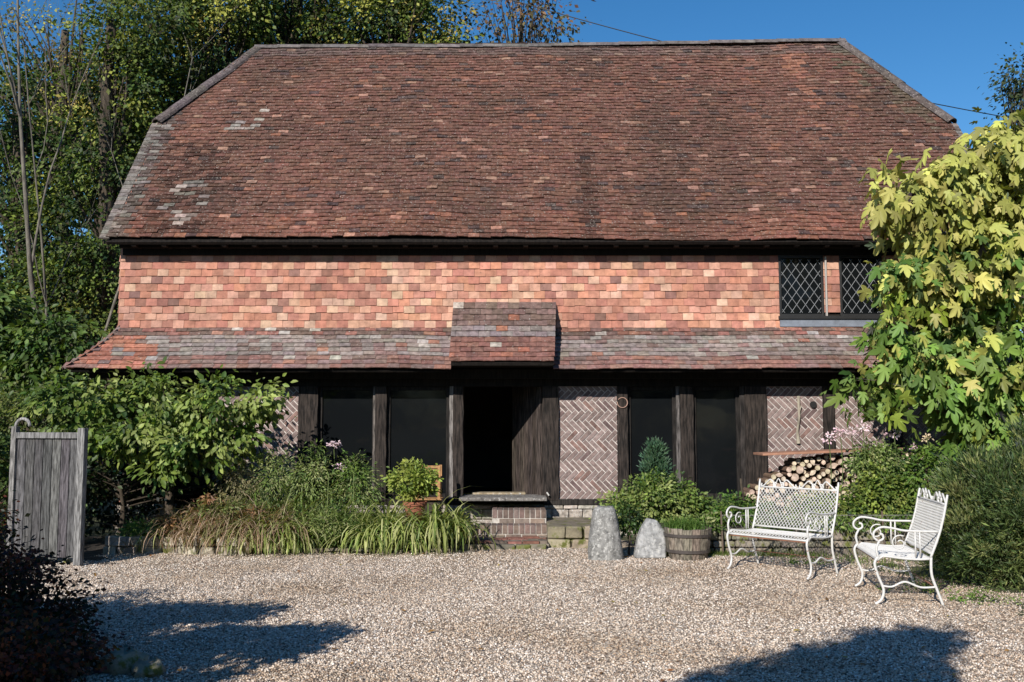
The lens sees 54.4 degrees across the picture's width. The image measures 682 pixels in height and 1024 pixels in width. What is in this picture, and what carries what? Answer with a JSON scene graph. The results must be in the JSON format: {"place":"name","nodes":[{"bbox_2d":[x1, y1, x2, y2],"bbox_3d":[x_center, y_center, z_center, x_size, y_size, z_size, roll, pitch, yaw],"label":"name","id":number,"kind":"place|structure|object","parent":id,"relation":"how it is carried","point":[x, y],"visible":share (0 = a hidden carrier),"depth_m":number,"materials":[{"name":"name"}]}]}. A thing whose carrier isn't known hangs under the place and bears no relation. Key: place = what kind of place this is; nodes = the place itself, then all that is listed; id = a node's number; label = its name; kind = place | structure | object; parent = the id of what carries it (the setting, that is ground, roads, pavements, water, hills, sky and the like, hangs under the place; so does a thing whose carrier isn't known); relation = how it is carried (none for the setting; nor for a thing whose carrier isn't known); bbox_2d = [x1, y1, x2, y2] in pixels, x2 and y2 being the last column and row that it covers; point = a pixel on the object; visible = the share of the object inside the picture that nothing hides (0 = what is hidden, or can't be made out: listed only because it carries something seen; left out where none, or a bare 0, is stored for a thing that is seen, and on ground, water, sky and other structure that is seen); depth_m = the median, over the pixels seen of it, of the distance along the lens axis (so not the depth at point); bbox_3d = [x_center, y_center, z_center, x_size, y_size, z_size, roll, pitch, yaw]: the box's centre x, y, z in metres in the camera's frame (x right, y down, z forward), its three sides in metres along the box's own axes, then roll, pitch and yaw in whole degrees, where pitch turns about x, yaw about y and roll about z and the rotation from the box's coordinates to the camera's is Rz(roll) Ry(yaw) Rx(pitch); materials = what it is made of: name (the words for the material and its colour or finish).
{"place":"outdoors","nodes":[
{"label":"outdoors","id":0,"kind":"place"},
{"bbox_2d":[0,535,127,573],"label":"side ground","id":1,"kind":"structure","parent":0,"point":[92,548],"depth_m":12.65,"materials":[{"name":"soil"}]},
{"bbox_2d":[0,416,13,550],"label":"ivy clump","id":2,"kind":"object","parent":1,"relation":"on","point":[4,451],"visible":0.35,"depth_m":12.15,"materials":[{"name":"green plant"}]},
{"bbox_2d":[6,417,87,565],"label":"wooden gate","id":3,"kind":"structure","parent":1,"relation":"on","point":[48,470],"depth_m":11.58,"materials":[{"name":"grey wood"}]},
{"bbox_2d":[261,473,378,532],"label":"strap grass","id":4,"kind":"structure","parent":0,"point":[306,503],"depth_m":13.06,"materials":[{"name":"green plant"}]},
{"bbox_2d":[0,437,1023,540],"bbox_3d":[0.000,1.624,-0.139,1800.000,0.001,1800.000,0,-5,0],"label":"ground","id":5,"kind":"structure","parent":0,"point":[94,526],"depth_m":16.59,"materials":[{"name":"brown soil"}]},
{"bbox_2d":[0,271,45,468],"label":"laurel","id":6,"kind":"object","parent":5,"relation":"on","point":[15,300],"visible":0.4,"depth_m":17.65,"materials":[{"name":"green plant"}]},
{"bbox_2d":[0,34,98,493],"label":"tree","id":7,"kind":"object","parent":5,"relation":"on","point":[14,159],"visible":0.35,"depth_m":24.31,"materials":[{"name":"green plant"}]},
{"bbox_2d":[0,285,98,512],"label":"laurel","id":8,"kind":"object","parent":5,"relation":"on","point":[71,321],"visible":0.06,"depth_m":18.59,"materials":[{"name":"green plant"}]},
{"bbox_2d":[0,0,111,428],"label":"bare tree","id":9,"kind":"object","parent":5,"relation":"on","point":[30,254],"visible":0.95,"depth_m":20.37,"materials":[{"name":"brown plant"}]},
{"bbox_2d":[0,368,114,528],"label":"hedge shrub","id":10,"kind":"object","parent":5,"relation":"on","point":[8,402],"visible":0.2,"depth_m":14.36,"materials":[{"name":"green plant"}]},
{"bbox_2d":[0,0,118,420],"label":"bare tree","id":11,"kind":"object","parent":5,"relation":"on","point":[44,292],"visible":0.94,"depth_m":20.97,"materials":[{"name":"brown plant"}]},
{"bbox_2d":[0,307,119,515],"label":"laurel","id":12,"kind":"object","parent":5,"relation":"on","point":[49,355],"visible":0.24,"depth_m":17.20,"materials":[{"name":"green plant"}]},
{"bbox_2d":[0,0,160,369],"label":"tree","id":13,"kind":"object","parent":5,"relation":"on","point":[66,57],"visible":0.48,"depth_m":28.55,"materials":[{"name":"green plant"}]},
{"bbox_2d":[0,0,230,498],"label":"tree","id":14,"kind":"object","parent":5,"relation":"on","point":[96,267],"visible":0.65,"depth_m":22.70,"materials":[{"name":"green plant"}]},
{"bbox_2d":[3,430,265,540],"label":"laurel undergrowth","id":15,"kind":"object","parent":5,"relation":"on","point":[97,478],"visible":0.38,"depth_m":13.81,"materials":[{"name":"green plant"}]},
{"bbox_2d":[79,1,240,379],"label":"bare tree","id":16,"kind":"object","parent":5,"relation":"on","point":[111,310],"visible":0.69,"depth_m":22.36,"materials":[{"name":"brown plant"}]},
{"bbox_2d":[41,0,299,160],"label":"tree","id":17,"kind":"object","parent":5,"relation":"on","point":[209,68],"visible":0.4,"depth_m":24.78,"materials":[{"name":"green plant"}]},
{"bbox_2d":[0,0,373,475],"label":"tree","id":18,"kind":"object","parent":5,"relation":"on","point":[37,109],"visible":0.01,"depth_m":33.06,"materials":[{"name":"green plant"}]},
{"bbox_2d":[204,0,361,60],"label":"tree","id":19,"kind":"object","parent":5,"relation":"on","point":[286,26],"visible":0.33,"depth_m":26.14,"materials":[{"name":"green plant"}]},
{"bbox_2d":[292,0,498,43],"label":"tree","id":20,"kind":"object","parent":5,"relation":"on","point":[410,17],"visible":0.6,"depth_m":25.56,"materials":[{"name":"green plant"}]},
{"bbox_2d":[449,0,595,42],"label":"tree","id":21,"kind":"object","parent":5,"relation":"on","point":[532,26],"visible":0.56,"depth_m":27.29,"materials":[{"name":"green plant"}]},
{"bbox_2d":[61,37,1011,537],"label":"tile hung house","id":22,"kind":"structure","parent":5,"relation":"on","point":[519,289],"depth_m":15.12,"materials":[{"name":"tile"}]},
{"bbox_2d":[131,386,193,497],"bbox_3d":[-5.227,1.518,14.960,0.924,1.670,0.070,0,-5,0],"label":"window","id":23,"kind":"structure","parent":22,"relation":"in","point":[183,387],"depth_m":14.97,"materials":[{"name":"black glass"}]},
{"bbox_2d":[318,386,372,497],"bbox_3d":[-2.475,1.518,14.960,0.853,1.670,0.070,0,-5,0],"label":"window","id":24,"kind":"structure","parent":22,"relation":"in","point":[345,412],"depth_m":14.97,"materials":[{"name":"black glass"}]},
{"bbox_2d":[386,386,448,497],"bbox_3d":[-1.408,1.518,14.960,0.939,1.670,0.070,0,-5,0],"label":"window","id":25,"kind":"structure","parent":22,"relation":"in","point":[417,416],"depth_m":14.97,"materials":[{"name":"black glass"}]},
{"bbox_2d":[512,387,541,494],"bbox_3d":[0.240,1.536,15.464,0.056,1.720,1.042,2,-5,-24],"label":"door","id":26,"kind":"structure","parent":22,"relation":"in","point":[526,401],"depth_m":15.41,"materials":[{"name":"wood"}]},
{"bbox_2d":[627,386,676,494],"bbox_3d":[2.098,1.518,14.960,0.725,1.670,0.070,0,-5,0],"label":"window","id":27,"kind":"structure","parent":22,"relation":"in","point":[651,411],"depth_m":14.98,"materials":[{"name":"black glass"}]},
{"bbox_2d":[693,386,740,497],"bbox_3d":[3.065,1.518,14.960,0.697,1.670,0.070,0,-5,0],"label":"window","id":28,"kind":"structure","parent":22,"relation":"in","point":[716,408],"depth_m":14.95,"materials":[{"name":"black glass"}]},
{"bbox_2d":[778,256,824,315],"bbox_3d":[4.387,-0.834,15.139,0.677,0.927,0.095,0,-5,0],"label":"window","id":29,"kind":"structure","parent":22,"relation":"in","point":[801,280],"depth_m":15.13,"materials":[{"name":"glass"}]},
{"bbox_2d":[838,256,883,315],"bbox_3d":[5.295,-0.834,15.139,0.648,0.927,0.095,0,-5,0],"label":"window","id":30,"kind":"structure","parent":22,"relation":"in","point":[853,271],"depth_m":15.13,"materials":[{"name":"glass"}]},
{"bbox_2d":[546,517,590,547],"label":"stone block","id":31,"kind":"structure","parent":5,"relation":"on","point":[567,532],"depth_m":13.22,"materials":[{"name":"beige stone"}]},
{"bbox_2d":[663,528,931,555],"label":"retaining wall","id":32,"kind":"structure","parent":5,"relation":"on","point":[715,542],"depth_m":12.39,"materials":[{"name":"stone"}]},
{"bbox_2d":[977,42,1023,333],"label":"tree","id":33,"kind":"object","parent":5,"relation":"on","point":[1015,96],"visible":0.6,"depth_m":24.25,"materials":[{"name":"green plant"}]},
{"bbox_2d":[0,0,1023,414],"label":"sky","id":34,"kind":"structure","parent":0,"point":[943,50],"materials":[{"name":"blue"}]},
{"bbox_2d":[5,540,1023,681],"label":"gravel yard","id":35,"kind":"structure","parent":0,"point":[625,546],"depth_m":8.52,"materials":[{"name":"beige gravel"}]},
{"bbox_2d":[0,479,133,681],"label":"red leaved shrub","id":36,"kind":"object","parent":35,"relation":"on","point":[28,653],"visible":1,"depth_m":6.53,"materials":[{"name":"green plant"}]},
{"bbox_2d":[93,644,148,675],"bbox_3d":[-2.588,2.126,6.609,0.342,0.208,0.327,2,-5,-19],"label":"rock","id":37,"kind":"object","parent":35,"relation":"on","point":[124,661],"visible":0.65,"depth_m":6.50,"materials":[{"name":"stone"}]},
{"bbox_2d":[130,656,165,677],"bbox_3d":[-2.364,2.132,6.470,0.211,0.159,0.212,0,-5,0],"label":"rock","id":38,"kind":"object","parent":35,"relation":"on","point":[151,667],"visible":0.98,"depth_m":6.41,"materials":[{"name":"stone"}]},
{"bbox_2d":[103,535,454,554],"bbox_3d":[-2.928,2.582,12.587,4.405,0.253,0.278,0,-5,0],"label":"bed edging","id":39,"kind":"object","parent":35,"relation":"on","point":[114,548],"visible":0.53,"depth_m":12.49,"materials":[{"name":"stone"}]},
{"bbox_2d":[115,515,164,540],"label":"geranium","id":40,"kind":"object","parent":39,"relation":"on","point":[139,528],"visible":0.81,"depth_m":12.59,"materials":[{"name":"green plant"}]},
{"bbox_2d":[145,512,459,552],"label":"bed soil","id":41,"kind":"structure","parent":35,"relation":"on","point":[449,544],"depth_m":12.93,"materials":[{"name":"brown soil"}]},
{"bbox_2d":[97,513,185,553],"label":"sedge","id":42,"kind":"object","parent":41,"relation":"on","point":[146,538],"visible":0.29,"depth_m":12.45,"materials":[{"name":"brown plant"}]},
{"bbox_2d":[8,356,297,518],"bbox_3d":[-4.854,1.363,13.227,3.974,2.376,1.868,0,-5,0],"label":"climbing hydrangea","id":43,"kind":"object","parent":41,"relation":"on","point":[172,440],"visible":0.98,"depth_m":13.17,"materials":[{"name":"green plant"}]},
{"bbox_2d":[144,504,193,546],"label":"fern","id":44,"kind":"object","parent":41,"relation":"on","point":[171,520],"visible":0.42,"depth_m":12.67,"materials":[{"name":"green plant"}]},
{"bbox_2d":[124,501,266,553],"bbox_3d":[-4.186,2.353,12.851,1.710,0.667,1.716,-4,-6,36],"label":"sedge","id":45,"kind":"object","parent":41,"relation":"on","point":[182,535],"visible":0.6,"depth_m":12.46,"materials":[{"name":"brown plant"}]},
{"bbox_2d":[178,486,250,535],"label":"fern","id":46,"kind":"object","parent":41,"relation":"on","point":[228,506],"visible":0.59,"depth_m":12.73,"materials":[{"name":"green plant"}]},
{"bbox_2d":[150,490,286,555],"bbox_3d":[-3.716,2.274,12.783,1.897,0.812,2.039,0,-5,0],"label":"sedge","id":47,"kind":"object","parent":41,"relation":"on","point":[218,527],"visible":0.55,"depth_m":12.45,"materials":[{"name":"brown plant"}]},
{"bbox_2d":[203,456,272,509],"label":"perennial","id":48,"kind":"object","parent":41,"relation":"on","point":[240,481],"visible":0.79,"depth_m":13.33,"materials":[{"name":"green plant"}]},
{"bbox_2d":[182,491,315,555],"bbox_3d":[-3.285,2.320,12.857,1.825,0.733,1.999,0,-5,0],"label":"sedge","id":49,"kind":"object","parent":41,"relation":"on","point":[242,534],"visible":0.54,"depth_m":12.39,"materials":[{"name":"green plant"}]},
{"bbox_2d":[227,502,291,551],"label":"fern","id":50,"kind":"object","parent":41,"relation":"on","point":[252,512],"visible":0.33,"depth_m":12.70,"materials":[{"name":"green plant"}]},
{"bbox_2d":[219,503,309,556],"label":"day lily","id":51,"kind":"object","parent":41,"relation":"on","point":[290,540],"visible":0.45,"depth_m":12.40,"materials":[{"name":"green plant"}]},
{"bbox_2d":[239,442,309,515],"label":"perennial","id":52,"kind":"object","parent":41,"relation":"on","point":[274,472],"visible":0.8,"depth_m":13.31,"materials":[{"name":"green plant"}]},
{"bbox_2d":[216,491,334,557],"bbox_3d":[-3.016,2.297,12.787,1.582,0.768,1.674,0,-5,0],"label":"sedge","id":53,"kind":"object","parent":41,"relation":"on","point":[264,541],"visible":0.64,"depth_m":12.47,"materials":[{"name":"green plant"}]},
{"bbox_2d":[223,474,331,522],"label":"strap grass","id":54,"kind":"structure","parent":41,"relation":"on","point":[269,501],"depth_m":13.11,"materials":[{"name":"green plant"}]},
{"bbox_2d":[262,516,332,554],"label":"day lily","id":55,"kind":"object","parent":41,"relation":"on","point":[299,543],"visible":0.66,"depth_m":12.46,"materials":[{"name":"green plant"}]},
{"bbox_2d":[278,438,345,519],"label":"perennial","id":56,"kind":"object","parent":41,"relation":"on","point":[314,476],"visible":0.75,"depth_m":13.33,"materials":[{"name":"green plant"}]},
{"bbox_2d":[291,474,357,548],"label":"perennial","id":57,"kind":"object","parent":41,"relation":"on","point":[324,519],"visible":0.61,"depth_m":12.72,"materials":[{"name":"green plant"}]},
{"bbox_2d":[295,508,361,540],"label":"strap grass","id":58,"kind":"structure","parent":41,"relation":"on","point":[334,532],"depth_m":12.69,"materials":[{"name":"green plant"}]},
{"bbox_2d":[312,474,377,546],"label":"perennial","id":59,"kind":"object","parent":41,"relation":"on","point":[351,534],"visible":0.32,"depth_m":12.72,"materials":[{"name":"green plant"}]},
{"bbox_2d":[317,508,383,541],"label":"strap grass","id":60,"kind":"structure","parent":41,"relation":"on","point":[361,523],"depth_m":12.71,"materials":[{"name":"green plant"}]},
{"bbox_2d":[311,448,390,518],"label":"perennial","id":61,"kind":"object","parent":41,"relation":"on","point":[351,469],"visible":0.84,"depth_m":13.30,"materials":[{"name":"green plant"}]},
{"bbox_2d":[313,492,404,529],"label":"strap grass","id":62,"kind":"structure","parent":41,"relation":"on","point":[349,503],"depth_m":13.14,"materials":[{"name":"green plant"}]},
{"bbox_2d":[317,505,405,554],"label":"day lily","id":63,"kind":"object","parent":41,"relation":"on","point":[359,535],"visible":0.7,"depth_m":12.44,"materials":[{"name":"green plant"}]},
{"bbox_2d":[323,492,438,554],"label":"day lily","id":64,"kind":"object","parent":41,"relation":"on","point":[385,518],"visible":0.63,"depth_m":12.58,"materials":[{"name":"green plant"}]},
{"bbox_2d":[361,505,456,554],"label":"day lily","id":65,"kind":"object","parent":41,"relation":"on","point":[412,534],"visible":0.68,"depth_m":12.42,"materials":[{"name":"green plant"}]},
{"bbox_2d":[377,456,443,526],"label":"potted plant","id":66,"kind":"object","parent":41,"relation":"on","point":[416,479],"visible":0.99,"depth_m":12.81,"materials":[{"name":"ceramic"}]},
{"bbox_2d":[415,465,442,514],"bbox_3d":[-1.186,2.155,14.138,0.400,0.780,0.380,0,-5,0],"label":"wooden crate","id":67,"kind":"object","parent":41,"relation":"on","point":[432,500],"visible":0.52,"depth_m":14.00,"materials":[{"name":"brown wood"}]},
{"bbox_2d":[380,486,494,553],"bbox_3d":[-1.025,2.280,12.809,1.642,0.806,1.689,0,-5,0],"label":"day lily","id":68,"kind":"object","parent":35,"relation":"on","point":[431,519],"visible":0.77,"depth_m":12.47,"materials":[{"name":"green plant"}]},
{"bbox_2d":[420,500,499,552],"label":"day lily","id":69,"kind":"object","parent":35,"relation":"on","point":[458,528],"visible":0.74,"depth_m":12.71,"materials":[{"name":"green plant"}]},
{"bbox_2d":[457,544,545,549],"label":"landing kerb","id":70,"kind":"structure","parent":35,"relation":"on","point":[504,546],"depth_m":12.96,"materials":[{"name":"stone"}]},
{"bbox_2d":[457,536,548,548],"bbox_3d":[-0.131,2.709,13.423,1.237,0.095,0.710,0,-5,0],"label":"brick landing","id":71,"kind":"object","parent":35,"relation":"on","point":[530,540],"visible":0.69,"depth_m":13.23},
{"bbox_2d":[70,553,1023,681],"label":"fallen leaves","id":72,"kind":"object","parent":35,"relation":"on","point":[180,669],"visible":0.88,"depth_m":7.75,"materials":[{"name":"brown plant"}]},
{"bbox_2d":[588,506,623,560],"bbox_3d":[1.138,2.361,12.135,0.432,0.694,0.451,0,-5,0],"label":"staddle stone","id":73,"kind":"object","parent":35,"relation":"on","point":[604,541],"visible":0.89,"depth_m":11.99,"materials":[{"name":"grey stone"}]},
{"bbox_2d":[612,499,644,554],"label":"trailing plant","id":74,"kind":"object","parent":35,"relation":"on","point":[627,522],"visible":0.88,"depth_m":12.49,"materials":[{"name":"green plant"}]},
{"bbox_2d":[633,518,665,557],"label":"staddle stone","id":75,"kind":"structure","parent":35,"relation":"on","point":[650,542],"depth_m":12.19,"materials":[{"name":"grey stone"}]},
{"bbox_2d":[663,526,712,560],"bbox_3d":[2.145,2.457,12.134,0.592,0.377,0.592,0,-5,0],"label":"half barrel planter","id":76,"kind":"object","parent":35,"relation":"on","point":[684,545],"visible":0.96,"depth_m":11.91,"materials":[{"name":"brown wood"}]},
{"bbox_2d":[673,510,726,533],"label":"trailing plant","id":77,"kind":"object","parent":76,"relation":"in","point":[715,528],"visible":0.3,"depth_m":12.36,"materials":[{"name":"green plant"}]},
{"bbox_2d":[726,478,838,579],"bbox_3d":[2.998,2.048,11.037,0.667,1.010,1.045,4,-6,-41],"label":"garden bench","id":78,"kind":"object","parent":35,"relation":"on","point":[808,535],"visible":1,"depth_m":11.13,"materials":[{"name":"white paint"}]},
{"bbox_2d":[666,548,1021,593],"bbox_3d":[4.479,2.531,11.484,5.024,0.098,2.639,-5,-7,44],"label":"grass fringe","id":79,"kind":"object","parent":35,"relation":"on","point":[743,553],"depth_m":12.11,"materials":[{"name":"green plant"}]},
{"bbox_2d":[720,511,1022,556],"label":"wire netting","id":80,"kind":"object","parent":35,"relation":"on","point":[803,545],"visible":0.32,"depth_m":12.30,"materials":[{"name":"metal"}]},
{"bbox_2d":[852,487,947,605],"bbox_3d":[3.670,1.912,9.449,0.667,1.010,1.045,-1,-5,9],"label":"garden chair","id":81,"kind":"object","parent":35,"relation":"on","point":[878,551],"visible":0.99,"depth_m":9.31,"materials":[{"name":"white paint"}]},
{"bbox_2d":[944,583,1021,605],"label":"weed","id":82,"kind":"object","parent":35,"relation":"on","point":[970,595],"visible":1,"depth_m":9.11,"materials":[{"name":"green plant"}]},
{"bbox_2d":[657,512,717,530],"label":"barrel grass","id":83,"kind":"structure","parent":0,"point":[685,525],"depth_m":12.09,"materials":[{"name":"green plant"}]},
{"bbox_2d":[659,510,1000,527],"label":"raised bed soil","id":84,"kind":"structure","parent":0,"point":[737,526],"depth_m":12.71,"materials":[{"name":"brown soil"}]},
{"bbox_2d":[589,466,715,533],"bbox_3d":[1.905,2.153,13.191,1.695,0.983,1.136,2,-5,-21],"label":"variegated shrub","id":85,"kind":"object","parent":84,"relation":"on","point":[661,490],"visible":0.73,"depth_m":13.00,"materials":[{"name":"green plant"}]},
{"bbox_2d":[635,437,674,492],"bbox_3d":[1.945,1.877,13.578,0.630,1.181,0.556,0,-5,0],"label":"young conifer","id":86,"kind":"object","parent":84,"relation":"on","point":[651,460],"visible":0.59,"depth_m":13.54,"materials":[{"name":"green plant"}]},
{"bbox_2d":[702,478,786,526],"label":"bed shrub","id":87,"kind":"object","parent":84,"relation":"on","point":[742,501],"visible":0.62,"depth_m":12.72,"materials":[{"name":"green plant"}]},
{"bbox_2d":[743,512,812,532],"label":"trailing plant","id":88,"kind":"object","parent":84,"relation":"on","point":[770,528],"visible":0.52,"depth_m":12.36,"materials":[{"name":"green plant"}]},
{"bbox_2d":[777,478,879,526],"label":"bed shrub","id":89,"kind":"object","parent":84,"relation":"on","point":[846,505],"visible":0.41,"depth_m":12.71,"materials":[{"name":"green plant"}]},
{"bbox_2d":[805,510,869,536],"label":"trailing plant","id":90,"kind":"object","parent":84,"relation":"on","point":[843,529],"visible":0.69,"depth_m":12.34,"materials":[{"name":"green plant"}]},
{"bbox_2d":[835,461,921,527],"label":"bed shrub","id":91,"kind":"object","parent":84,"relation":"on","point":[882,491],"visible":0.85,"depth_m":12.69,"materials":[{"name":"green plant"}]},
{"bbox_2d":[839,436,918,508],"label":"bed shrub","id":92,"kind":"object","parent":84,"relation":"on","point":[880,454],"visible":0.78,"depth_m":12.94,"materials":[{"name":"green plant"}]},
{"bbox_2d":[857,507,917,539],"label":"trailing plant","id":93,"kind":"object","parent":84,"relation":"on","point":[904,525],"visible":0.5,"depth_m":12.37,"materials":[{"name":"green plant"}]},
{"bbox_2d":[879,432,962,519],"bbox_3d":[5.350,1.783,12.849,1.385,1.223,1.164,0,-5,0],"label":"bed shrub","id":94,"kind":"object","parent":84,"relation":"on","point":[929,457],"visible":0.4,"depth_m":12.77,"materials":[{"name":"green plant"}]},
{"bbox_2d":[819,107,1023,472],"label":"fig tree","id":95,"kind":"object","parent":84,"relation":"on","point":[959,378],"visible":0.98,"depth_m":12.97,"materials":[{"name":"green plant"}]},
{"bbox_2d":[863,555,1023,615],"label":"verge","id":96,"kind":"structure","parent":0,"point":[943,578],"depth_m":10.61,"materials":[{"name":"green plant"}]},
{"bbox_2d":[899,407,1023,591],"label":"rosemary bush","id":97,"kind":"object","parent":96,"relation":"on","point":[985,499],"visible":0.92,"depth_m":9.68,"materials":[{"name":"green plant"}]},
{"label":"log","id":98,"kind":"object","parent":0,"visible":0},
{"bbox_3d":[4.414,2.054,13.995,0.083,0.083,0.426,5,-5,0],"label":"log","id":99,"kind":"object","parent":98,"relation":"on","visible":0},
{"bbox_2d":[819,477,830,485],"bbox_3d":[4.366,1.971,13.989,0.109,0.113,0.426,0,-5,0],"label":"log","id":100,"kind":"object","parent":99,"relation":"on","point":[822,480],"visible":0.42,"depth_m":13.79,"materials":[{"name":"beige wood"}]},
{"bbox_2d":[822,473,834,478],"bbox_3d":[4.421,1.881,13.942,0.077,0.077,0.426,45,-3,3],"label":"log","id":101,"kind":"object","parent":100,"relation":"on","point":[829,476],"visible":0.67,"depth_m":13.77,"materials":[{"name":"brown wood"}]},
{"bbox_2d":[818,468,829,473],"bbox_3d":[4.371,1.823,13.993,0.077,0.077,0.426,16,-5,1],"label":"log","id":102,"kind":"object","parent":101,"relation":"on","point":[826,470],"visible":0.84,"depth_m":13.79,"materials":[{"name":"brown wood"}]},
{"bbox_2d":[819,462,837,468],"bbox_3d":[4.440,1.744,13.958,0.152,0.088,0.426,-20,-5,-2],"label":"log","id":103,"kind":"object","parent":102,"relation":"on","point":[828,465],"visible":0.77,"depth_m":13.76,"materials":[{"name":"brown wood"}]},
{"bbox_2d":[821,454,834,460],"bbox_3d":[4.428,1.630,13.964,0.083,0.083,0.426,-20,-5,-2],"label":"log","id":104,"kind":"object","parent":103,"relation":"on","point":[832,457],"visible":0.67,"depth_m":13.76,"materials":[{"name":"beige wood"}]},
{"bbox_2d":[753,447,902,455],"bbox_3d":[4.397,1.541,13.914,1.924,0.107,0.550,0,-5,0],"label":"board","id":105,"kind":"object","parent":104,"relation":"on","point":[799,452],"visible":0.66,"depth_m":13.64,"materials":[{"name":"wood"}]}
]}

